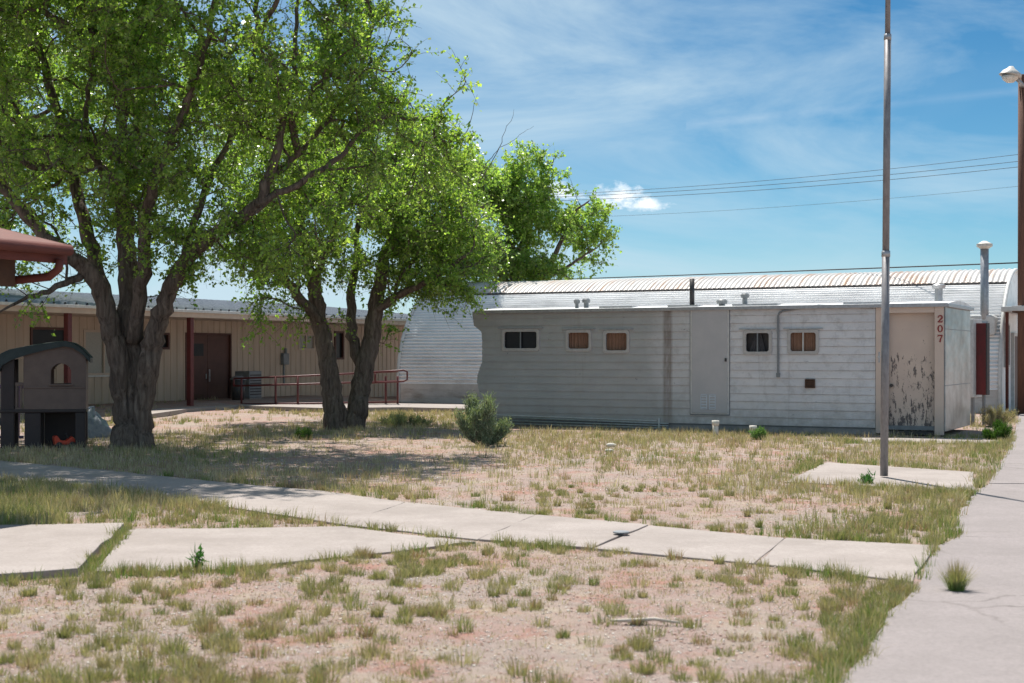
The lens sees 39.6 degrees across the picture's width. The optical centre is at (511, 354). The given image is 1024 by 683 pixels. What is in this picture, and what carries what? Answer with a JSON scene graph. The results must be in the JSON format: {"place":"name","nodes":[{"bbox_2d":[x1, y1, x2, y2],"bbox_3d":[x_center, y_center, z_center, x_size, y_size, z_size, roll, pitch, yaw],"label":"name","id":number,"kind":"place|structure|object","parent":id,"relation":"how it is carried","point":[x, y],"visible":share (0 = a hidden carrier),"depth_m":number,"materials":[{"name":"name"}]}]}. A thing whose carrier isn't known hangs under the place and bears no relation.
{"place":"outdoors","nodes":[
{"label":"outdoors","id":0,"kind":"place"},
{"bbox_2d":[0,523,123,580],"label":"entrance slab","id":1,"kind":"structure","parent":0,"point":[25,550],"depth_m":11.80,"materials":[{"name":"concrete"}]},
{"bbox_2d":[0,472,148,534],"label":"green grass","id":2,"kind":"structure","parent":0,"point":[14,514],"depth_m":14.75,"materials":[{"name":"green plant"}]},
{"bbox_2d":[97,526,474,573],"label":"side path","id":3,"kind":"structure","parent":0,"point":[168,545],"depth_m":12.30,"materials":[{"name":"concrete"}]},
{"bbox_2d":[0,461,932,582],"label":"garden path","id":4,"kind":"structure","parent":0,"point":[875,558],"depth_m":13.47,"materials":[{"name":"concrete"}]},
{"bbox_2d":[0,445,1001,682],"bbox_3d":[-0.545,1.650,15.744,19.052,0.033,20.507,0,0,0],"label":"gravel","id":5,"kind":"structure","parent":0,"point":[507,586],"depth_m":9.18,"materials":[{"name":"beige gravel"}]},
{"bbox_2d":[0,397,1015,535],"bbox_3d":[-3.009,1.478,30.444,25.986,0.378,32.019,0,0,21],"label":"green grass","id":6,"kind":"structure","parent":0,"point":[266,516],"depth_m":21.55,"materials":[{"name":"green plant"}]},
{"bbox_2d":[0,395,1018,682],"bbox_3d":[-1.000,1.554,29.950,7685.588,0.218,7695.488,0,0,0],"label":"ground","id":7,"kind":"structure","parent":0,"point":[748,661],"depth_m":10.03,"materials":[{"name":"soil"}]},
{"bbox_2d":[0,384,23,437],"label":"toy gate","id":8,"kind":"structure","parent":7,"relation":"on","point":[19,413],"depth_m":27.21,"materials":[{"name":"grey plastic"}]},
{"bbox_2d":[0,228,73,286],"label":"porch roof","id":9,"kind":"structure","parent":7,"relation":"on","point":[14,245],"depth_m":14.77,"materials":[{"name":"red paint"}]},
{"bbox_2d":[0,341,92,448],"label":"playhouse","id":10,"kind":"object","parent":7,"relation":"on","point":[50,409],"visible":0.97,"depth_m":25.12,"materials":[{"name":"beige plastic"}]},
{"bbox_2d":[52,433,74,447],"bbox_3d":[-7.975,1.527,25.344,0.392,0.254,0.250,0,0,-29],"label":"toy car","id":11,"kind":"object","parent":7,"relation":"on","point":[68,440],"visible":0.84,"depth_m":25.27,"materials":[{"name":"red plastic"}]},
{"bbox_2d":[0,22,128,274],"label":"shade tree","id":12,"kind":"object","parent":7,"relation":"on","point":[15,225],"visible":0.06,"depth_m":38.95,"materials":[{"name":"green plant"}]},
{"bbox_2d":[88,406,111,437],"bbox_3d":[-8.440,1.349,28.635,0.731,0.643,0.818,0,0,33],"label":"tarp bundle","id":13,"kind":"object","parent":7,"relation":"on","point":[98,426],"visible":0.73,"depth_m":28.43,"materials":[{"name":"plastic"}]},
{"bbox_2d":[71,524,134,572],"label":"green grass","id":14,"kind":"structure","parent":7,"relation":"on","point":[117,538],"depth_m":12.05,"materials":[{"name":"green plant"}]},
{"bbox_2d":[186,544,208,567],"bbox_3d":[-2.379,1.573,10.902,0.226,0.280,0.203,0,0,27],"label":"weed clump","id":15,"kind":"object","parent":7,"relation":"on","point":[199,554],"visible":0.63,"depth_m":10.88,"materials":[{"name":"green plant"}]},
{"bbox_2d":[0,288,407,406],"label":"beige building","id":16,"kind":"structure","parent":7,"relation":"on","point":[204,356],"depth_m":46.23,"materials":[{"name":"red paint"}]},
{"bbox_2d":[30,327,63,344],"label":"window","id":17,"kind":"structure","parent":16,"relation":"in","point":[38,335],"depth_m":40.19,"materials":[{"name":"black glass"}]},
{"bbox_2d":[83,330,109,376],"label":"window","id":18,"kind":"structure","parent":16,"relation":"in","point":[93,343],"depth_m":42.00,"materials":[{"name":"white paint"}]},
{"bbox_2d":[162,333,169,349],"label":"window","id":19,"kind":"structure","parent":16,"relation":"in","point":[166,346],"depth_m":44.72,"materials":[{"name":"black glass"}]},
{"bbox_2d":[194,335,206,399],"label":"door","id":20,"kind":"structure","parent":16,"relation":"in","point":[200,341],"depth_m":46.23,"materials":[{"name":"red paint"}]},
{"bbox_2d":[207,335,228,398],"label":"door","id":21,"kind":"structure","parent":16,"relation":"in","point":[217,345],"depth_m":47.05,"materials":[{"name":"red paint"}]},
{"bbox_2d":[298,334,314,349],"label":"window","id":22,"kind":"structure","parent":16,"relation":"in","point":[308,346],"depth_m":51.40,"materials":[{"name":"grey glass"}]},
{"bbox_2d":[334,331,343,358],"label":"window","id":23,"kind":"structure","parent":16,"relation":"in","point":[339,338],"depth_m":53.40,"materials":[{"name":"black glass"}]},
{"bbox_2d":[0,0,492,448],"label":"cottonwood tree","id":24,"kind":"object","parent":7,"relation":"on","point":[123,49],"visible":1,"depth_m":24.18,"materials":[{"name":"green plant"}]},
{"bbox_2d":[235,371,262,398],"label":"air conditioner","id":25,"kind":"object","parent":7,"relation":"on","point":[253,392],"visible":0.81,"depth_m":46.69,"materials":[{"name":"grey paint"}]},
{"bbox_2d":[294,424,312,439],"bbox_3d":[-4.063,1.543,27.744,0.433,0.385,0.456,0,0,0],"label":"weed clump","id":26,"kind":"object","parent":7,"relation":"on","point":[305,432],"visible":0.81,"depth_m":27.68,"materials":[{"name":"green plant"}]},
{"bbox_2d":[151,402,467,417],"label":"building walk","id":27,"kind":"structure","parent":7,"relation":"on","point":[162,412],"depth_m":41.66,"materials":[{"name":"concrete"}]},
{"bbox_2d":[230,376,245,399],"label":"waste bin","id":28,"kind":"object","parent":27,"relation":"on","point":[235,392],"visible":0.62,"depth_m":45.31,"materials":[{"name":"plastic"}]},
{"bbox_2d":[233,369,407,403],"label":"ramp handrail","id":29,"kind":"object","parent":27,"relation":"on","point":[241,385],"visible":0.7,"depth_m":43.98,"materials":[{"name":"red metal"}]},
{"bbox_2d":[200,86,527,429],"bbox_3d":[-3.784,-2.443,34.043,8.585,8.548,9.091,0,0,0],"label":"leaning tree","id":30,"kind":"object","parent":7,"relation":"on","point":[406,241],"visible":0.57,"depth_m":31.47,"materials":[{"name":"green plant"}]},
{"bbox_2d":[376,409,432,426],"bbox_3d":[-2.462,1.478,32.801,1.341,0.522,1.197,0,0,0],"label":"shrub","id":31,"kind":"object","parent":7,"relation":"on","point":[399,418],"visible":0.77,"depth_m":32.69,"materials":[{"name":"green plant"}]},
{"bbox_2d":[452,391,514,446],"bbox_3d":[-0.509,1.142,25.749,0.982,1.100,0.878,0,0,32],"label":"sage shrub","id":32,"kind":"object","parent":7,"relation":"on","point":[477,423],"visible":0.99,"depth_m":25.59,"materials":[{"name":"green plant"}]},
{"bbox_2d":[0,477,985,682],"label":"grass","id":33,"kind":"structure","parent":7,"relation":"on","point":[140,670],"depth_m":9.17,"materials":[{"name":"plant"}]},
{"bbox_2d":[390,136,622,285],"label":"tree","id":34,"kind":"object","parent":7,"relation":"on","point":[518,197],"visible":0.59,"depth_m":52.58,"materials":[{"name":"green plant"}]},
{"bbox_2d":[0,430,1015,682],"bbox_3d":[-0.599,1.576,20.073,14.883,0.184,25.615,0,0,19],"label":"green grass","id":35,"kind":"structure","parent":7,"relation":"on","point":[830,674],"depth_m":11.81,"materials":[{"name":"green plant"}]},
{"bbox_2d":[606,443,616,446],"bbox_3d":[1.774,1.623,25.468,0.201,0.090,0.110,0,0,0],"label":"rock","id":36,"kind":"object","parent":7,"relation":"on","point":[612,444],"visible":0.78,"depth_m":25.43,"materials":[{"name":"stone"}]},
{"bbox_2d":[610,617,679,623],"bbox_3d":[0.812,1.621,8.685,0.429,0.034,0.058,0,0,5],"label":"stick","id":37,"kind":"object","parent":7,"relation":"on","point":[646,619],"visible":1,"depth_m":8.68,"materials":[{"name":"grey wood"}]},
{"bbox_2d":[396,241,1023,412],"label":"quonset hut","id":38,"kind":"object","parent":7,"relation":"on","point":[439,359],"visible":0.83,"depth_m":45.81,"materials":[{"name":"silver metal"}]},
{"bbox_2d":[1004,323,1009,366],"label":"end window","id":39,"kind":"structure","parent":38,"relation":"in","point":[1009,323],"depth_m":41.34,"materials":[{"name":"white glass"}]},
{"bbox_2d":[1011,333,1017,410],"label":"end door","id":40,"kind":"structure","parent":38,"relation":"in","point":[1014,336],"depth_m":42.05,"materials":[{"name":"white paint"}]},
{"bbox_2d":[712,420,718,435],"bbox_3d":[4.142,1.519,28.953,0.150,0.363,0.150,0,0,0],"label":"standpipe","id":41,"kind":"object","parent":7,"relation":"on","point":[715,423],"visible":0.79,"depth_m":28.90,"materials":[{"name":"white plastic"}]},
{"bbox_2d":[472,279,973,434],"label":"trailer building","id":42,"kind":"structure","parent":7,"relation":"on","point":[805,367],"depth_m":30.66,"materials":[{"name":"metal"}]},
{"bbox_2d":[498,327,542,350],"bbox_3d":[0.202,-0.356,32.930,1.142,0.545,0.086,0,0,27],"label":"window","id":43,"kind":"structure","parent":42,"relation":"in","point":[513,339],"depth_m":32.94,"materials":[{"name":"glass"}]},
{"bbox_2d":[562,328,594,351],"bbox_3d":[1.524,-0.334,32.277,0.810,0.527,0.122,0,0,27],"label":"window","id":44,"kind":"structure","parent":42,"relation":"in","point":[575,340],"depth_m":32.30,"materials":[{"name":"metal"}]},
{"bbox_2d":[599,329,632,352],"bbox_3d":[2.349,-0.306,31.856,0.807,0.551,0.122,0,0,27],"label":"window","id":45,"kind":"structure","parent":42,"relation":"in","point":[614,340],"depth_m":31.88,"materials":[{"name":"metal"}]},
{"bbox_2d":[690,310,729,415],"bbox_3d":[4.273,0.143,30.821,0.905,2.339,0.069,0,0,27],"label":"hatch door","id":46,"kind":"structure","parent":42,"relation":"in","point":[709,329],"depth_m":30.80,"materials":[{"name":"grey paint"}]},
{"bbox_2d":[739,328,775,354],"bbox_3d":[5.264,-0.279,30.403,0.806,0.559,0.180,0,0,27],"label":"window","id":47,"kind":"structure","parent":42,"relation":"in","point":[755,341],"depth_m":30.41,"materials":[{"name":"metal"}]},
{"bbox_2d":[783,328,822,353],"bbox_3d":[6.133,-0.284,29.928,0.845,0.553,0.122,0,0,27],"label":"window","id":48,"kind":"structure","parent":42,"relation":"in","point":[804,340],"depth_m":29.94,"materials":[{"name":"metal"}]},
{"bbox_2d":[889,313,933,430],"bbox_3d":[8.156,0.350,29.003,0.941,2.400,0.110,0,0,27],"label":"door","id":49,"kind":"structure","parent":42,"relation":"in","point":[911,335],"depth_m":29.02,"materials":[{"name":"beige paint"}]},
{"bbox_2d":[749,425,756,433],"bbox_3d":[4.856,1.563,28.652,0.150,0.273,0.150,0,0,0],"label":"standpipe","id":50,"kind":"object","parent":7,"relation":"on","point":[752,426],"visible":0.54,"depth_m":28.61,"materials":[{"name":"white plastic"}]},
{"bbox_2d":[747,426,766,439],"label":"weed clump","id":51,"kind":"object","parent":7,"relation":"on","point":[758,432],"visible":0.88,"depth_m":27.69,"materials":[{"name":"green plant"}]},
{"bbox_2d":[857,469,875,483],"bbox_3d":[4.522,1.568,18.097,0.266,0.270,0.233,0,0,32],"label":"weed clump","id":52,"kind":"object","parent":7,"relation":"on","point":[869,479],"visible":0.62,"depth_m":18.08,"materials":[{"name":"green plant"}]},
{"bbox_2d":[862,438,996,443],"bbox_3d":[8.007,1.693,27.229,2.772,0.114,1.666,0,0,11],"label":"trailer apron","id":53,"kind":"object","parent":7,"relation":"on","point":[940,439],"visible":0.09,"depth_m":27.46,"materials":[{"name":"concrete"}]},
{"bbox_2d":[841,414,1023,682],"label":"side walk","id":54,"kind":"structure","parent":7,"relation":"on","point":[936,630],"depth_m":9.04,"materials":[{"name":"grey concrete"}]},
{"bbox_2d":[933,558,980,591],"bbox_3d":[3.095,1.519,9.891,0.432,0.237,0.398,0,0,0],"label":"grass tuft","id":55,"kind":"object","parent":54,"relation":"on","point":[956,581],"visible":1,"depth_m":9.85,"materials":[{"name":"green plant"}]},
{"bbox_2d":[970,319,989,425],"bbox_3d":[10.829,0.368,33.313,0.400,2.764,0.750,0,0,-43],"label":"utility cabinet","id":56,"kind":"object","parent":7,"relation":"on","point":[979,358],"visible":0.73,"depth_m":33.13,"materials":[{"name":"metal"}]},
{"bbox_2d":[981,418,1012,439],"bbox_3d":[9.353,1.473,27.493,0.661,0.518,0.702,0,0,0],"label":"green bush","id":57,"kind":"object","parent":7,"relation":"on","point":[999,429],"visible":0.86,"depth_m":27.36,"materials":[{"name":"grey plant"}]},
{"bbox_2d":[978,404,1018,426],"bbox_3d":[11.216,1.392,32.705,0.997,0.621,0.945,0,0,0],"label":"straw bush","id":58,"kind":"object","parent":7,"relation":"on","point":[992,414],"visible":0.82,"depth_m":32.70,"materials":[{"name":"beige plant"}]},
{"bbox_2d":[1017,74,1023,413],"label":"utility pole","id":59,"kind":"object","parent":7,"relation":"on","point":[1020,376],"visible":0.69,"depth_m":39.41,"materials":[{"name":"brown wood"}]},
{"bbox_2d":[362,262,1017,285],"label":"power line","id":60,"kind":"object","parent":59,"relation":"attached to","point":[794,271],"visible":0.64,"depth_m":46.76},
{"bbox_2d":[999,66,1023,87],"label":"area lamp","id":61,"kind":"object","parent":59,"relation":"attached to","point":[1010,74],"visible":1,"depth_m":39.17,"materials":[{"name":"metal"}]},
{"bbox_2d":[0,397,1021,512],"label":"dry grass","id":62,"kind":"structure","parent":0,"point":[373,431],"depth_m":21.72,"materials":[{"name":"beige plant"}]},
{"bbox_2d":[0,0,1023,313],"label":"sky","id":63,"kind":"structure","parent":0,"point":[636,95],"materials":[{"name":"blue"}]},
{"bbox_2d":[613,530,628,533],"bbox_3d":[0.992,1.610,12.921,0.150,0.016,0.150,0,0,0],"label":"drain cap","id":64,"kind":"object","parent":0,"point":[621,532],"visible":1,"depth_m":12.88,"materials":[{"name":"grey paint"}]},
{"bbox_2d":[557,167,1014,200],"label":"power line","id":65,"kind":"object","parent":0,"point":[792,187],"visible":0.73,"depth_m":91.76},
{"bbox_2d":[557,154,1017,194],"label":"power line","id":66,"kind":"object","parent":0,"point":[799,177],"visible":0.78,"depth_m":91.60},
{"bbox_2d":[566,161,1017,196],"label":"power line","id":67,"kind":"object","parent":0,"point":[800,182],"visible":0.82,"depth_m":91.65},
{"bbox_2d":[625,186,1016,215],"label":"power line","id":68,"kind":"object","parent":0,"point":[825,203],"visible":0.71,"depth_m":91.03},
{"bbox_2d":[789,462,973,489],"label":"flagpole slab","id":69,"kind":"structure","parent":0,"point":[849,471],"depth_m":19.44,"materials":[{"name":"concrete"}]},
{"bbox_2d":[878,0,890,475],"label":"flagpole","id":70,"kind":"object","parent":69,"relation":"on","point":[885,299],"visible":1,"depth_m":18.98,"materials":[{"name":"grey metal"}]}
]}

